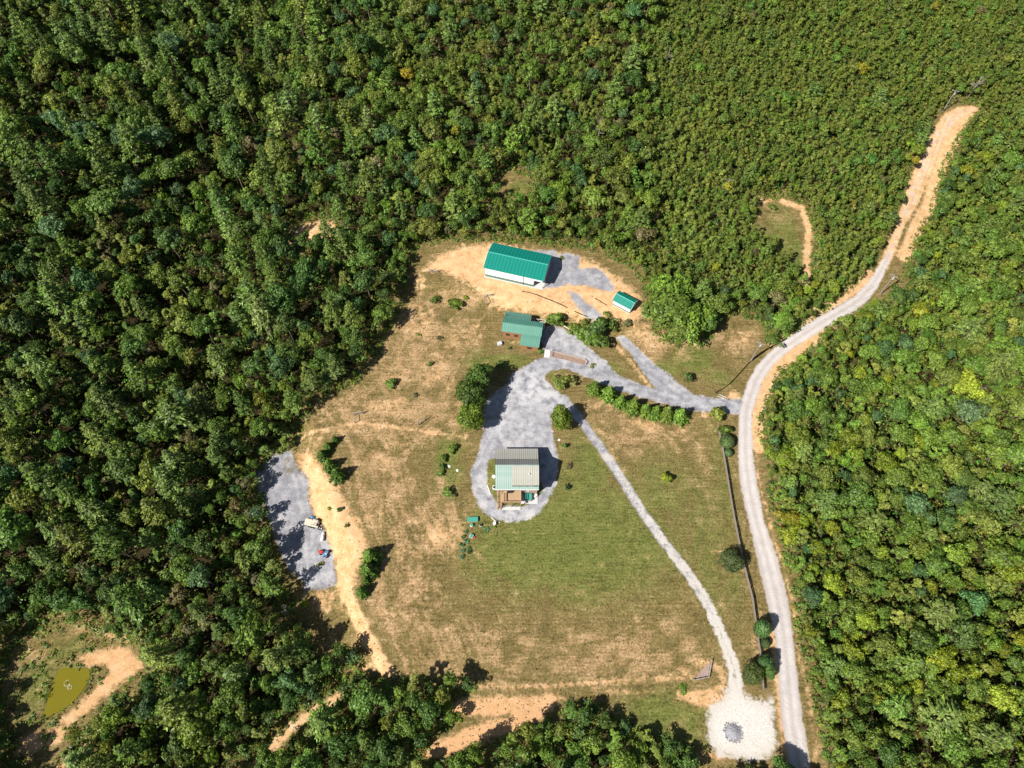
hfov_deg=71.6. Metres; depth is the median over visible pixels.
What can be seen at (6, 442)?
tall pine
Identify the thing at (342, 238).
tall pine
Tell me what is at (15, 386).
tall pine
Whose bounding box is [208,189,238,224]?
tall pine
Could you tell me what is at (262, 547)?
broadleaf tree
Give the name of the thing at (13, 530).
broadleaf tree
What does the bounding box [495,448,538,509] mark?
house
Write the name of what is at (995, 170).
tall pine
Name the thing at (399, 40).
tall pine
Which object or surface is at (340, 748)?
broadleaf tree
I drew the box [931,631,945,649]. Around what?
young pine
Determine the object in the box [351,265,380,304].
broadleaf tree
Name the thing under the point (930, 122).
tall pine
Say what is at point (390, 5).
tall pine
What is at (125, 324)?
young pine
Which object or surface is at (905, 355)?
broadleaf tree
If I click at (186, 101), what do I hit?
tall pine
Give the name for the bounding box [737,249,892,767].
gravel road
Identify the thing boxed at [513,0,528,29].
tall pine
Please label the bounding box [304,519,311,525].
plywood sheet
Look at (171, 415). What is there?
tall pine
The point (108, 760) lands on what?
tall pine
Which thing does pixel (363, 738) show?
tall pine
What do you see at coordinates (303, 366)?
young pine
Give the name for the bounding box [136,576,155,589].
young pine
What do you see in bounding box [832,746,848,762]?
young pine
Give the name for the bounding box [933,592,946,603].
young pine
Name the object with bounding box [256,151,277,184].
tall pine
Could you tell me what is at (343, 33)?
broadleaf tree
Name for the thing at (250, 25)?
tall pine
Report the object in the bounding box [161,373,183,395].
broadleaf tree
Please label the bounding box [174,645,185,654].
young pine
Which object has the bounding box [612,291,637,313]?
shed
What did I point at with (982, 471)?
young pine
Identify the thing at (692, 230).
young pine
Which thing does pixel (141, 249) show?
young pine
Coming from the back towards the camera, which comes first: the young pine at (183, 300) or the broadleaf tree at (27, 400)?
the young pine at (183, 300)
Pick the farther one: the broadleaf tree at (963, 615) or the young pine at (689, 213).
the young pine at (689, 213)
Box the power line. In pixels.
[761,91,955,342]
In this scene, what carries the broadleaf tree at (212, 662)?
on the forest floor
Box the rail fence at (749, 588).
[717,426,764,690]
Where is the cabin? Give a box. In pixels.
[501,311,545,350]
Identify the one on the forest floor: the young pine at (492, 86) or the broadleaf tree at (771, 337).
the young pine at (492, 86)
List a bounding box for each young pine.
[0,25,9,45]
[0,146,15,167]
[0,163,10,182]
[0,176,12,195]
[0,302,16,316]
[0,341,17,356]
[0,361,11,379]
[0,385,14,398]
[0,424,21,439]
[0,447,7,464]
[0,569,13,582]
[0,729,7,738]
[5,91,18,108]
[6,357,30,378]
[7,246,25,260]
[11,558,25,567]
[13,42,29,64]
[18,98,35,115]
[23,461,43,484]
[24,247,40,260]
[25,439,49,456]
[26,281,41,295]
[38,252,54,269]
[40,125,58,148]
[41,106,58,130]
[51,406,68,423]
[57,254,72,271]
[59,744,78,761]
[69,370,85,385]
[69,431,87,444]
[73,321,88,332]
[75,466,88,480]
[75,562,90,575]
[75,582,84,594]
[78,169,94,187]
[79,339,96,350]
[85,251,99,270]
[88,459,105,476]
[96,239,111,258]
[99,255,117,263]
[100,477,119,491]
[101,606,115,618]
[107,693,128,711]
[113,325,124,337]
[114,233,128,246]
[114,488,127,498]
[115,614,129,624]
[116,518,133,531]
[119,299,137,320]
[119,390,131,404]
[122,244,138,264]
[122,321,134,331]
[122,620,136,632]
[124,224,137,242]
[125,169,138,177]
[127,488,141,499]
[128,581,138,589]
[130,23,144,35]
[131,191,143,199]
[131,629,140,640]
[133,631,146,647]
[135,243,149,257]
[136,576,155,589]
[138,87,153,108]
[142,400,158,416]
[145,356,158,367]
[152,547,167,561]
[157,243,171,254]
[157,569,168,581]
[159,209,174,223]
[161,308,174,319]
[162,290,178,303]
[165,538,177,549]
[168,125,182,147]
[168,446,186,455]
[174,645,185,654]
[178,296,192,313]
[181,623,195,636]
[188,19,199,39]
[194,288,205,305]
[197,618,215,631]
[200,237,207,251]
[207,479,223,492]
[209,280,221,296]
[209,311,223,329]
[210,171,224,189]
[210,527,223,540]
[211,621,230,640]
[215,14,224,25]
[222,57,232,73]
[222,745,235,758]
[227,238,238,250]
[229,417,241,428]
[237,743,250,758]
[241,445,254,458]
[244,135,259,156]
[248,252,258,264]
[250,572,259,586]
[251,726,265,737]
[254,349,266,363]
[254,380,265,392]
[255,444,272,454]
[261,697,275,708]
[263,137,275,155]
[264,559,280,571]
[274,629,285,640]
[277,404,290,412]
[278,54,290,71]
[279,436,289,448]
[280,620,290,632]
[289,140,303,155]
[292,81,305,101]
[298,128,306,143]
[298,361,313,374]
[298,374,309,385]
[302,722,315,742]
[305,45,314,57]
[322,325,334,341]
[329,128,344,151]
[338,270,352,285]
[340,161,354,177]
[341,9,353,21]
[346,19,357,31]
[348,266,358,280]
[362,675,371,689]
[370,155,382,176]
[379,693,393,711]
[391,191,408,205]
[398,132,404,140]
[400,87,408,105]
[405,672,423,693]
[411,759,428,767]
[429,35,440,57]
[486,80,497,94]
[489,96,502,107]
[506,732,520,746]
[556,2,566,16]
[564,703,580,718]
[586,173,598,189]
[589,31,601,55]
[600,185,608,195]
[604,3,613,13]
[605,728,623,749]
[622,45,633,60]
[636,729,654,744]
[640,758,650,767]
[645,73,656,85]
[647,741,660,763]
[655,180,666,188]
[659,201,670,218]
[662,134,672,151]
[665,164,677,180]
[678,136,687,151]
[678,746,695,759]
[683,152,693,170]
[683,211,696,225]
[685,225,698,239]
[685,239,698,251]
[686,188,698,198]
[696,233,705,242]
[698,104,710,117]
[706,235,717,251]
[764,394,777,410]
[773,489,787,500]
[775,389,782,402]
[781,496,797,508]
[782,386,789,399]
[790,556,805,572]
[796,353,807,363]
[796,528,810,544]
[799,363,811,377]
[800,611,812,624]
[801,571,815,584]
[803,386,814,398]
[811,637,825,645]
[819,122,828,140]
[820,590,829,605]
[823,706,840,723]
[827,644,843,657]
[829,422,842,437]
[832,316,849,329]
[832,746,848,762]
[836,160,849,174]
[836,341,851,356]
[838,507,853,520]
[846,419,861,431]
[848,129,864,139]
[848,460,866,474]
[849,395,867,413]
[860,368,872,380]
[865,362,880,377]
[868,502,890,516]
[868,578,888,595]
[881,395,894,405]
[882,726,902,739]
[882,748,905,760]
[885,610,904,624]
[888,718,908,731]
[889,546,909,562]
[890,364,903,378]
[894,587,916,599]
[894,613,914,630]
[898,460,915,475]
[899,373,919,383]
[903,577,922,589]
[904,447,921,461]
[906,364,920,375]
[907,394,921,408]
[909,480,928,496]
[919,655,939,682]
[921,220,936,233]
[929,386,948,401]
[929,446,948,461]
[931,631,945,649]
[933,532,947,547]
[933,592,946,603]
[941,329,957,347]
[944,395,958,404]
[944,756,963,767]
[947,216,961,228]
[951,309,959,322]
[952,425,970,438]
[955,515,966,528]
[957,274,968,284]
[958,725,972,737]
[965,738,983,756]
[967,279,983,294]
[968,259,986,273]
[969,466,987,480]
[971,676,989,689]
[972,663,994,676]
[976,274,992,289]
[976,392,993,404]
[976,415,995,430]
[977,301,995,318]
[977,573,1002,590]
[980,261,997,275]
[985,334,1006,350]
[990,300,1010,320]
[990,670,1012,685]
[1000,259,1018,274]
[1000,318,1017,334]
[1001,328,1017,343]
[1001,609,1023,626]
[1003,717,1019,736]
[1006,173,1023,192]
[1006,472,1023,490]
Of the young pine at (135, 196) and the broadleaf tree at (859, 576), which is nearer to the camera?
the broadleaf tree at (859, 576)
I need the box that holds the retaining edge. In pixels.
[551,350,587,364]
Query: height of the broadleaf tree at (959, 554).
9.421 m
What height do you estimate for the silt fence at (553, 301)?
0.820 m
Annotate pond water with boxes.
[43,667,89,716]
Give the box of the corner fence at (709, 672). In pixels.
[693,660,712,680]
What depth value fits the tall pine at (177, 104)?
229.82 m
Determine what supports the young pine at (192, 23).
on the forest floor
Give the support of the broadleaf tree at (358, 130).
on the forest floor
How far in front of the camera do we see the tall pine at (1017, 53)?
242.02 m
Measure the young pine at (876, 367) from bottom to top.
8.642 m
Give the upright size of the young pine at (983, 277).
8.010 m
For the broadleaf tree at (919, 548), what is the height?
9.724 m
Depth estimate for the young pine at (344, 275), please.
199.54 m
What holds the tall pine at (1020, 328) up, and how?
on the forest floor
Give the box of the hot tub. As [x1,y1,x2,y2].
[524,493,531,500]
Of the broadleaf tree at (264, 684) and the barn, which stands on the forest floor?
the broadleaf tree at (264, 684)
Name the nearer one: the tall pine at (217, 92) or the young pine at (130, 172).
the young pine at (130, 172)
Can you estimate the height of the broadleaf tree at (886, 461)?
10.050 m
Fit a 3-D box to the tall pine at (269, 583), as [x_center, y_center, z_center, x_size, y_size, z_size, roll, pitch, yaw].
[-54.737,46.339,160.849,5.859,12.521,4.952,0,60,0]
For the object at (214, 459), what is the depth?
172.57 m
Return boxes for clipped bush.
[719,434,734,448]
[724,449,732,456]
[753,619,771,638]
[760,639,770,647]
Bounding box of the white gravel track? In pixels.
[560,395,743,688]
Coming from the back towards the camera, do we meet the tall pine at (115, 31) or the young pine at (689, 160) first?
the tall pine at (115, 31)
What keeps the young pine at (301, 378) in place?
on the forest floor
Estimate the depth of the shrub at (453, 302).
201.73 m
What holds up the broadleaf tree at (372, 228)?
on the forest floor
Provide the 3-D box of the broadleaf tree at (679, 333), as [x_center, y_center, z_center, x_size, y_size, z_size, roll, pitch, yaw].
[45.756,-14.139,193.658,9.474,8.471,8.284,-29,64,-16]
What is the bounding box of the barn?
[483,243,551,289]
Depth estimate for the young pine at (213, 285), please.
202.42 m
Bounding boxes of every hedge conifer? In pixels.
[585,380,602,397]
[599,386,617,404]
[613,394,627,409]
[622,398,640,417]
[638,403,651,420]
[648,405,662,423]
[658,406,674,425]
[673,408,689,428]
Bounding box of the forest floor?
[0,0,1023,767]
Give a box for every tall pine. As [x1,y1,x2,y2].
[0,74,18,106]
[0,129,31,169]
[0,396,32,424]
[0,427,30,456]
[0,478,16,499]
[3,378,36,405]
[6,0,37,41]
[6,562,37,584]
[8,164,42,195]
[14,133,56,177]
[15,77,42,107]
[18,26,45,66]
[18,346,61,385]
[19,463,62,498]
[21,182,59,228]
[24,0,47,16]
[27,545,64,574]
[34,139,76,185]
[36,27,59,65]
[36,280,81,323]
[36,520,77,550]
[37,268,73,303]
[48,16,66,44]
[48,318,77,348]
[53,486,89,512]
[53,522,95,561]
[54,230,82,261]
[56,109,84,143]
[61,145,86,172]
[62,741,104,767]
[69,0,91,26]
[72,311,109,342]
[73,137,94,166]
[74,498,121,529]
[75,6,97,33]
[75,17,103,54]
[77,97,99,131]
[79,422,119,456]
[79,748,123,767]
[84,123,115,160]
[86,148,122,200]
[87,11,106,42]
[90,0,123,33]
[90,387,129,423]
[94,214,121,247]
[98,11,126,56]
[98,23,120,63]
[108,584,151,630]
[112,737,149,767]
[115,119,154,168]
[122,0,147,26]
[122,357,167,398]
[123,82,148,127]
[130,294,158,321]
[132,13,155,54]
[136,37,162,82]
[137,642,178,672]
[138,525,167,552]
[140,495,181,541]
[141,582,169,605]
[144,100,166,126]
[147,110,172,152]
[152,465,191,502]
[155,55,174,80]
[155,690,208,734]
[156,36,188,84]
[156,398,205,438]
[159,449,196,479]
[167,90,190,134]
[168,0,187,21]
[174,497,201,520]
[179,20,204,56]
[180,0,196,12]
[181,89,199,125]
[185,485,209,509]
[186,0,208,19]
[186,387,216,421]
[186,600,210,622]
[196,4,211,39]
[197,82,217,113]
[205,175,226,207]
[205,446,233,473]
[206,343,239,379]
[208,67,234,105]
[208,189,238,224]
[211,133,228,161]
[215,52,240,91]
[215,142,234,179]
[215,204,236,239]
[221,0,240,27]
[221,105,249,153]
[221,662,250,686]
[225,243,252,275]
[226,302,254,331]
[231,65,258,115]
[233,390,258,417]
[234,550,257,575]
[236,46,255,84]
[237,277,267,316]
[238,0,253,37]
[248,293,278,339]
[249,0,266,7]
[251,8,263,35]
[252,206,270,234]
[253,0,271,29]
[253,24,272,64]
[255,238,275,275]
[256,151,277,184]
[259,576,283,600]
[260,48,279,87]
[261,222,277,236]
[261,644,294,673]
[262,28,283,69]
[262,258,289,290]
[263,176,284,206]
[266,94,299,143]
[268,142,289,168]
[271,214,289,236]
[276,341,292,369]
[279,82,307,129]
[282,14,297,41]
[283,389,305,415]
[287,0,306,24]
[289,24,307,56]
[290,637,315,663]
[291,0,313,35]
[291,748,322,767]
[292,4,311,43]
[293,57,312,92]
[300,660,324,687]
[303,0,332,54]
[304,124,331,169]
[304,369,325,392]
[306,696,346,744]
[307,101,330,143]
[308,37,328,72]
[313,0,326,17]
[314,56,329,88]
[317,219,338,243]
[320,0,335,15]
[322,237,342,269]
[324,353,346,380]
[325,294,343,328]
[329,194,348,227]
[333,160,353,192]
[333,228,356,261]
[335,98,356,132]
[341,301,366,328]
[342,123,362,164]
[346,327,368,348]
[354,159,379,201]
[355,726,379,756]
[358,106,377,144]
[367,11,381,40]
[371,32,394,63]
[373,71,398,100]
[376,0,401,24]
[377,178,394,202]
[378,25,395,54]
[392,28,406,59]
[394,192,406,217]
[407,124,424,150]
[422,87,446,121]
[439,188,467,219]
[442,11,463,51]
[450,106,465,134]
[458,181,487,212]
[464,82,482,110]
[465,170,482,194]
[472,143,485,169]
[479,152,496,173]
[503,125,522,159]
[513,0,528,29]
[516,114,535,144]
[517,204,540,233]
[522,91,542,126]
[532,0,550,23]
[533,113,547,136]
[543,92,565,125]
[605,72,625,106]
[619,200,635,229]
[621,42,645,72]
[621,165,642,193]
[625,0,635,20]
[625,204,650,237]
[647,286,665,304]
[659,32,670,51]
[670,316,683,337]
[691,278,712,304]
[716,1,729,18]
[718,7,729,29]
[723,65,738,89]
[743,161,760,181]
[757,242,772,261]
[761,26,775,48]
[778,473,797,495]
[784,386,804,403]
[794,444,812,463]
[802,81,822,107]
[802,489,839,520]
[819,652,846,677]
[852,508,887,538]
[859,200,876,219]
[866,302,888,326]
[869,87,887,112]
[877,691,912,726]
[880,648,924,687]
[881,0,892,18]
[883,210,898,225]
[907,272,930,290]
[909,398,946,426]
[912,127,930,149]
[913,524,938,547]
[916,685,965,745]
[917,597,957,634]
[921,117,933,132]
[924,59,937,79]
[946,318,987,348]
[961,479,991,504]
[965,718,1015,759]
[968,218,993,241]
[980,485,1018,522]
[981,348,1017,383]
[984,162,1003,181]
[988,130,1005,148]
[996,137,1016,161]
[1001,192,1023,215]
[1001,510,1023,539]
[1006,43,1023,67]
[1012,108,1023,127]
[1014,320,1023,337]
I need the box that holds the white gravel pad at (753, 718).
[707,687,777,759]
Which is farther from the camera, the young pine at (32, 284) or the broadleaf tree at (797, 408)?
the young pine at (32, 284)
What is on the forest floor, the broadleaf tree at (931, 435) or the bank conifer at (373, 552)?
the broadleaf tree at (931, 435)
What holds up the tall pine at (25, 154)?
on the forest floor
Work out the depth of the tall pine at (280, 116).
226.89 m
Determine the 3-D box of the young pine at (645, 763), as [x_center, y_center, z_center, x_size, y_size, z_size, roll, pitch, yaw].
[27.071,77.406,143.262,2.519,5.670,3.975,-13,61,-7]
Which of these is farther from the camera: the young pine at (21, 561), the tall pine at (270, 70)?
the tall pine at (270, 70)
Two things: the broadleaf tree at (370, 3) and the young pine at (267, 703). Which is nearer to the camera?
the young pine at (267, 703)
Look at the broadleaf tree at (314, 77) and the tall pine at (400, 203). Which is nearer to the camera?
the tall pine at (400, 203)
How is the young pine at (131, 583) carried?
on the forest floor
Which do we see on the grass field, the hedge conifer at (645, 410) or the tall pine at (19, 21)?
the hedge conifer at (645, 410)
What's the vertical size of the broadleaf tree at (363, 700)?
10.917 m
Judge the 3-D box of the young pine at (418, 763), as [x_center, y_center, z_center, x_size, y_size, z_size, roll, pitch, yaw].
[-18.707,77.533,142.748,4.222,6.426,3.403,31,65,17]
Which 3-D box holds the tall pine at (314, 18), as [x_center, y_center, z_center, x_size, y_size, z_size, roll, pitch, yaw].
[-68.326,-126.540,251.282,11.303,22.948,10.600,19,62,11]
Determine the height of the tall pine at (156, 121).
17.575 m
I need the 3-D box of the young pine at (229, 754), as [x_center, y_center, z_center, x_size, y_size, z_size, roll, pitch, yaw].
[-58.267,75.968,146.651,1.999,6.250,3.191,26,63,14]
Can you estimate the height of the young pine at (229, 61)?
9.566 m
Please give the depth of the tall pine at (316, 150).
220.30 m
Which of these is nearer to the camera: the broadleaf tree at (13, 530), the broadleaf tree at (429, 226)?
the broadleaf tree at (13, 530)
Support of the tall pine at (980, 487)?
on the forest floor
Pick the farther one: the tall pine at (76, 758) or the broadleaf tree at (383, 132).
the broadleaf tree at (383, 132)
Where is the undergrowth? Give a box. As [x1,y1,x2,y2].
[0,0,1023,767]
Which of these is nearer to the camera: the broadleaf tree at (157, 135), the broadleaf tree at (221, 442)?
the broadleaf tree at (221, 442)
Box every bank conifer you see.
[315,449,330,464]
[323,442,334,452]
[323,459,339,474]
[328,467,347,486]
[331,436,339,443]
[355,585,370,599]
[359,547,385,565]
[359,560,381,581]
[361,576,371,586]
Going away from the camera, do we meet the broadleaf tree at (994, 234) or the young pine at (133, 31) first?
the broadleaf tree at (994, 234)
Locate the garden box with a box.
[467,517,477,521]
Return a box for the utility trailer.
[306,518,322,528]
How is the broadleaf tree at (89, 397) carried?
on the forest floor
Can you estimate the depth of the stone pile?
148.04 m
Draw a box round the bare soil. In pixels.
[10,107,979,767]
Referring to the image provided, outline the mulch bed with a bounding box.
[695,663,709,678]
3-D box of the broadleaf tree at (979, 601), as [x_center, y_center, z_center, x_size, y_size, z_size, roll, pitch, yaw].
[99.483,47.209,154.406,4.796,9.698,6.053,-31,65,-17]
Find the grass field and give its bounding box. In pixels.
[0,95,989,767]
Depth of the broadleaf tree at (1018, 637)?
146.17 m
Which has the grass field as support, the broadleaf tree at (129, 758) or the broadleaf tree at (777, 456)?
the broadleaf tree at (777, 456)
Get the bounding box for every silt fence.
[522,291,587,316]
[715,338,786,392]
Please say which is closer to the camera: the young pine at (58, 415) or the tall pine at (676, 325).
the young pine at (58, 415)
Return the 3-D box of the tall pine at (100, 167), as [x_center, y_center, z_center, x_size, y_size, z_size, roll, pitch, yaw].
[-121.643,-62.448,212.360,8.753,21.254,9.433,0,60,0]
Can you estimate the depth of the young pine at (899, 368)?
183.11 m
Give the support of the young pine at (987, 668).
on the forest floor
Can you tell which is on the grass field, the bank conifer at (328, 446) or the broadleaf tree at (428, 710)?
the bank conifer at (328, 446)
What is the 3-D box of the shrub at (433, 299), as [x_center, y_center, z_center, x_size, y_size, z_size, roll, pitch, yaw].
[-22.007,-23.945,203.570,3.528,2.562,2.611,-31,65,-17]
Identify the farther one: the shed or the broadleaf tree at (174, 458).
the shed
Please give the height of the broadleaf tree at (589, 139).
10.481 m
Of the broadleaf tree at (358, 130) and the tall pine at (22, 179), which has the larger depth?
the broadleaf tree at (358, 130)
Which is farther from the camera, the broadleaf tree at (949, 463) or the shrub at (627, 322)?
the shrub at (627, 322)
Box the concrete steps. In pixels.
[544,348,551,357]
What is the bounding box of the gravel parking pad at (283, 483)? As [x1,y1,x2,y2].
[256,451,336,590]
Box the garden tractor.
[318,550,329,557]
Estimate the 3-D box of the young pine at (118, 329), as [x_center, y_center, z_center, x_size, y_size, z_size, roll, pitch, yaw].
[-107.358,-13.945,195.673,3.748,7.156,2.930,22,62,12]
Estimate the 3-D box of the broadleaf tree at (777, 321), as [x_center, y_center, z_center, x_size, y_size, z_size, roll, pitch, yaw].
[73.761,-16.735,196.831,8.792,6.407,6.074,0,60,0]
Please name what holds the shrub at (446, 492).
on the grass field
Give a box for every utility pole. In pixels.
[750,341,763,361]
[879,274,897,294]
[942,90,958,111]
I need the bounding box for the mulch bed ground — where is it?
[550,352,585,363]
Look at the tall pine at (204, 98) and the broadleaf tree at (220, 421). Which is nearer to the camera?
the broadleaf tree at (220, 421)
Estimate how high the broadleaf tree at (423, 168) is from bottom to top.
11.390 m
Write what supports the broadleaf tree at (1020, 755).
on the forest floor
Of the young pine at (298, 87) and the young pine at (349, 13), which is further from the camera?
the young pine at (349, 13)
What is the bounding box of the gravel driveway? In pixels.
[470,326,742,521]
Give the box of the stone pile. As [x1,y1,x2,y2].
[723,721,743,742]
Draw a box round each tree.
[0,1,5,33]
[0,61,20,96]
[0,85,5,97]
[0,103,10,111]
[0,109,37,159]
[0,207,13,244]
[0,309,37,341]
[0,504,44,550]
[0,578,24,611]
[3,487,38,513]
[4,413,38,439]
[5,443,30,464]
[12,252,42,284]
[14,389,51,419]
[19,291,47,315]
[31,63,52,89]
[31,213,66,247]
[32,45,60,82]
[33,502,65,529]
[36,369,70,398]
[37,254,75,290]
[39,109,69,133]
[42,92,66,111]
[43,587,74,611]
[44,428,80,455]
[47,30,82,67]
[50,475,77,496]
[52,32,87,70]
[58,16,85,47]
[62,589,97,611]
[67,198,98,232]
[68,119,97,149]
[70,266,103,306]
[70,289,108,323]
[78,348,109,378]
[81,0,103,17]
[82,564,111,585]
[83,714,109,738]
[85,188,123,228]
[85,375,111,404]
[87,354,121,388]
[90,522,122,541]
[91,530,140,562]
[92,257,119,283]
[93,147,111,165]
[96,573,122,603]
[99,71,127,109]
[99,705,129,733]
[100,61,132,89]
[101,439,134,459]
[102,453,141,486]
[107,93,129,114]
[107,121,135,157]
[108,159,130,179]
[111,273,142,303]
[117,247,142,274]
[118,105,148,145]
[118,507,146,527]
[119,332,146,361]
[122,174,147,209]
[127,36,159,62]
[131,323,160,352]
[131,457,167,492]
[131,693,155,719]
[133,412,176,445]
[134,124,172,159]
[139,165,158,189]
[139,671,161,695]
[145,357,169,379]
[147,262,174,288]
[152,82,182,120]
[153,32,187,71]
[153,155,187,193]
[153,225,184,264]
[156,334,185,355]
[159,554,195,586]
[160,21,185,54]
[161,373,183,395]
[163,310,195,340]
[163,730,192,763]
[165,518,194,548]
[165,582,190,604]
[167,273,192,296]
[172,387,189,405]
[174,645,197,669]
[177,708,218,749]
[178,149,200,179]
[180,206,209,243]
[181,656,206,685]
[184,99,206,134]
[186,562,216,587]
[188,530,214,557]
[191,56,213,78]
[191,314,215,343]
[197,416,230,436]
[201,652,232,676]
[204,38,223,68]
[209,425,244,462]
[210,386,240,411]
[212,681,248,713]
[214,710,244,737]
[219,146,244,187]
[222,605,259,631]
[227,216,256,251]
[231,609,267,655]
[235,87,255,123]
[240,194,265,211]
[241,353,266,384]
[243,527,272,562]
[249,163,270,203]
[249,417,270,442]
[251,227,274,251]
[252,671,278,694]
[254,743,284,767]
[257,21,286,51]
[264,282,305,314]
[266,234,298,267]
[268,354,295,381]
[270,668,303,690]
[274,170,296,206]
[276,308,296,343]
[277,2,302,31]
[279,689,301,714]
[281,604,290,614]
[289,230,311,253]
[293,256,328,295]
[298,328,321,354]
[301,67,328,101]
[314,347,338,368]
[322,730,357,759]
[328,290,351,311]
[330,24,356,41]
[332,37,357,58]
[345,47,370,86]
[347,229,369,249]
[347,243,379,268]
[347,679,382,719]
[348,125,370,154]
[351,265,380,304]
[353,32,376,68]
[357,0,376,24]
[363,221,379,239]
[364,730,399,766]
[367,86,384,114]
[371,97,392,122]
[371,304,392,326]
[373,123,400,148]
[384,89,408,109]
[386,135,406,160]
[393,110,415,142]
[393,711,421,737]
[401,0,423,30]
[412,157,441,180]
[412,697,441,728]
[414,217,441,240]
[416,202,438,218]
[419,147,441,163]
[423,116,442,147]
[448,749,472,767]
[449,169,470,188]
[454,379,490,410]
[456,402,485,431]
[460,675,478,690]
[464,740,483,763]
[465,363,492,388]
[475,39,499,69]
[482,120,505,146]
[518,57,539,96]
[528,729,551,754]
[534,163,557,182]
[538,186,558,211]
[548,178,570,204]
[550,403,572,430]
[564,750,590,767]
[567,82,589,107]
[579,729,605,754]
[580,130,603,159]
[581,185,605,214]
[591,141,619,178]
[603,163,630,196]
[610,748,638,767]
[615,183,632,206]
[619,152,639,170]
[621,69,642,100]
[625,2,642,33]
[628,740,647,767]
[635,188,662,207]
[640,0,657,19]
[641,287,691,324]
[646,272,693,296]
[661,731,683,758]
[664,310,689,343]
[673,754,699,767]
[677,291,713,346]
[701,311,717,331]
[707,292,731,313]
[718,547,744,572]
[742,661,763,685]
[745,283,769,308]
[758,654,774,668]
[763,441,797,469]
[763,666,775,679]
[765,311,796,328]
[765,332,783,347]
[768,288,787,308]
[771,755,795,767]
[773,277,797,294]
[774,510,804,528]
[776,526,797,544]
[780,288,802,311]
[784,396,812,422]
[788,425,813,451]
[801,586,823,607]
[802,397,825,415]
[810,367,838,391]
[812,464,839,489]
[815,400,836,426]
[822,570,846,597]
[837,427,862,449]
[837,480,876,512]
[838,611,856,632]
[841,635,864,662]
[842,657,870,687]
[842,726,863,751]
[844,565,872,587]
[849,545,875,569]
[850,466,879,493]
[854,423,875,448]
[854,610,879,629]
[856,527,882,558]
[857,309,875,323]
[858,342,881,359]
[859,374,889,397]
[863,726,887,749]
[864,632,897,659]
[865,556,893,579]
[873,451,899,475]
[873,740,901,767]
[875,339,896,359]
[879,397,912,425]
[885,466,911,488]
[887,421,916,445]
[887,761,907,767]
[888,490,905,509]
[889,283,907,306]
[890,348,917,369]
[892,379,913,398]
[896,510,931,540]
[901,490,936,523]
[907,410,931,433]
[907,532,935,558]
[908,626,939,655]
[913,334,936,352]
[914,459,948,492]
[915,312,940,336]
[918,425,944,450]
[920,350,947,378]
[920,547,950,577]
[925,646,958,672]
[935,365,962,388]
[935,452,969,481]
[936,287,959,311]
[936,508,961,532]
[939,420,969,444]
[939,485,968,506]
[940,726,983,766]
[942,620,980,649]
[943,543,970,566]
[946,601,982,638]
[948,465,978,488]
[950,279,971,296]
[952,367,986,399]
[953,398,990,424]
[956,497,984,522]
[958,291,980,316]
[959,354,990,376]
[959,590,988,615]
[960,703,987,727]
[961,676,986,701]
[966,76,983,99]
[966,506,1002,544]
[974,442,1008,468]
[976,634,1003,650]
[978,534,1023,568]
[978,755,1008,767]
[981,227,1008,256]
[981,239,1009,259]
[983,215,1011,235]
[983,683,1021,714]
[986,276,1015,303]
[986,431,1012,453]
[993,565,1023,591]
[1001,145,1023,169]
[1001,441,1023,469]
[1003,339,1023,359]
[1006,396,1023,419]
[1006,629,1023,646]
[1007,745,1023,763]
[1010,354,1023,378]
[1011,336,1023,345]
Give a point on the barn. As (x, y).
(518, 266)
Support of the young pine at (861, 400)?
on the forest floor
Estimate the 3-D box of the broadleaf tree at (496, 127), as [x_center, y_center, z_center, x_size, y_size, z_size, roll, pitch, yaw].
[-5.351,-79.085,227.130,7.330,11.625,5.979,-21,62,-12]
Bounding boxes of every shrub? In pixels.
[300,598,308,607]
[385,378,396,388]
[429,295,440,302]
[435,470,443,476]
[439,454,445,462]
[439,463,445,469]
[442,486,453,497]
[447,298,462,309]
[448,444,457,454]
[495,360,503,370]
[545,312,564,325]
[551,374,566,389]
[557,375,576,388]
[567,323,580,334]
[573,324,594,342]
[578,318,589,326]
[584,332,609,347]
[588,316,607,334]
[603,311,609,318]
[605,317,617,331]
[623,318,630,326]
[661,472,671,482]
[678,683,686,695]
[683,372,693,381]
[708,406,725,421]
[717,425,731,434]
[768,204,776,209]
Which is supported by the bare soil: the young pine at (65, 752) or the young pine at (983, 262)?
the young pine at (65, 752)
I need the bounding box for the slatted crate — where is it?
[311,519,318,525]
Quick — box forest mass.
[0,0,1023,767]
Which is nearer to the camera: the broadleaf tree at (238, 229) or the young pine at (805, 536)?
the young pine at (805, 536)
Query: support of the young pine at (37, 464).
on the forest floor
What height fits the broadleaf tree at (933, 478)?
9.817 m
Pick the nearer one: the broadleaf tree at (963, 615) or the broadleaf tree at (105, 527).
the broadleaf tree at (963, 615)
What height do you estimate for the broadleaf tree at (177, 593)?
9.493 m
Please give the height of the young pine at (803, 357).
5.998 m
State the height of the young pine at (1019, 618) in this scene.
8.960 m
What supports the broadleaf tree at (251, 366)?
on the forest floor
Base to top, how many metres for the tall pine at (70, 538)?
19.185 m
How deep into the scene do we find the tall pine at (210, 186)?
214.88 m
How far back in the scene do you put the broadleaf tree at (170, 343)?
189.69 m
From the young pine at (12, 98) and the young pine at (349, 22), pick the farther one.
the young pine at (349, 22)
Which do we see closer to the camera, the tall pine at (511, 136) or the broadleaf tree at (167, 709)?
the broadleaf tree at (167, 709)
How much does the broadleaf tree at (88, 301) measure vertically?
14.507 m
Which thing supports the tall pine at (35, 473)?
on the forest floor

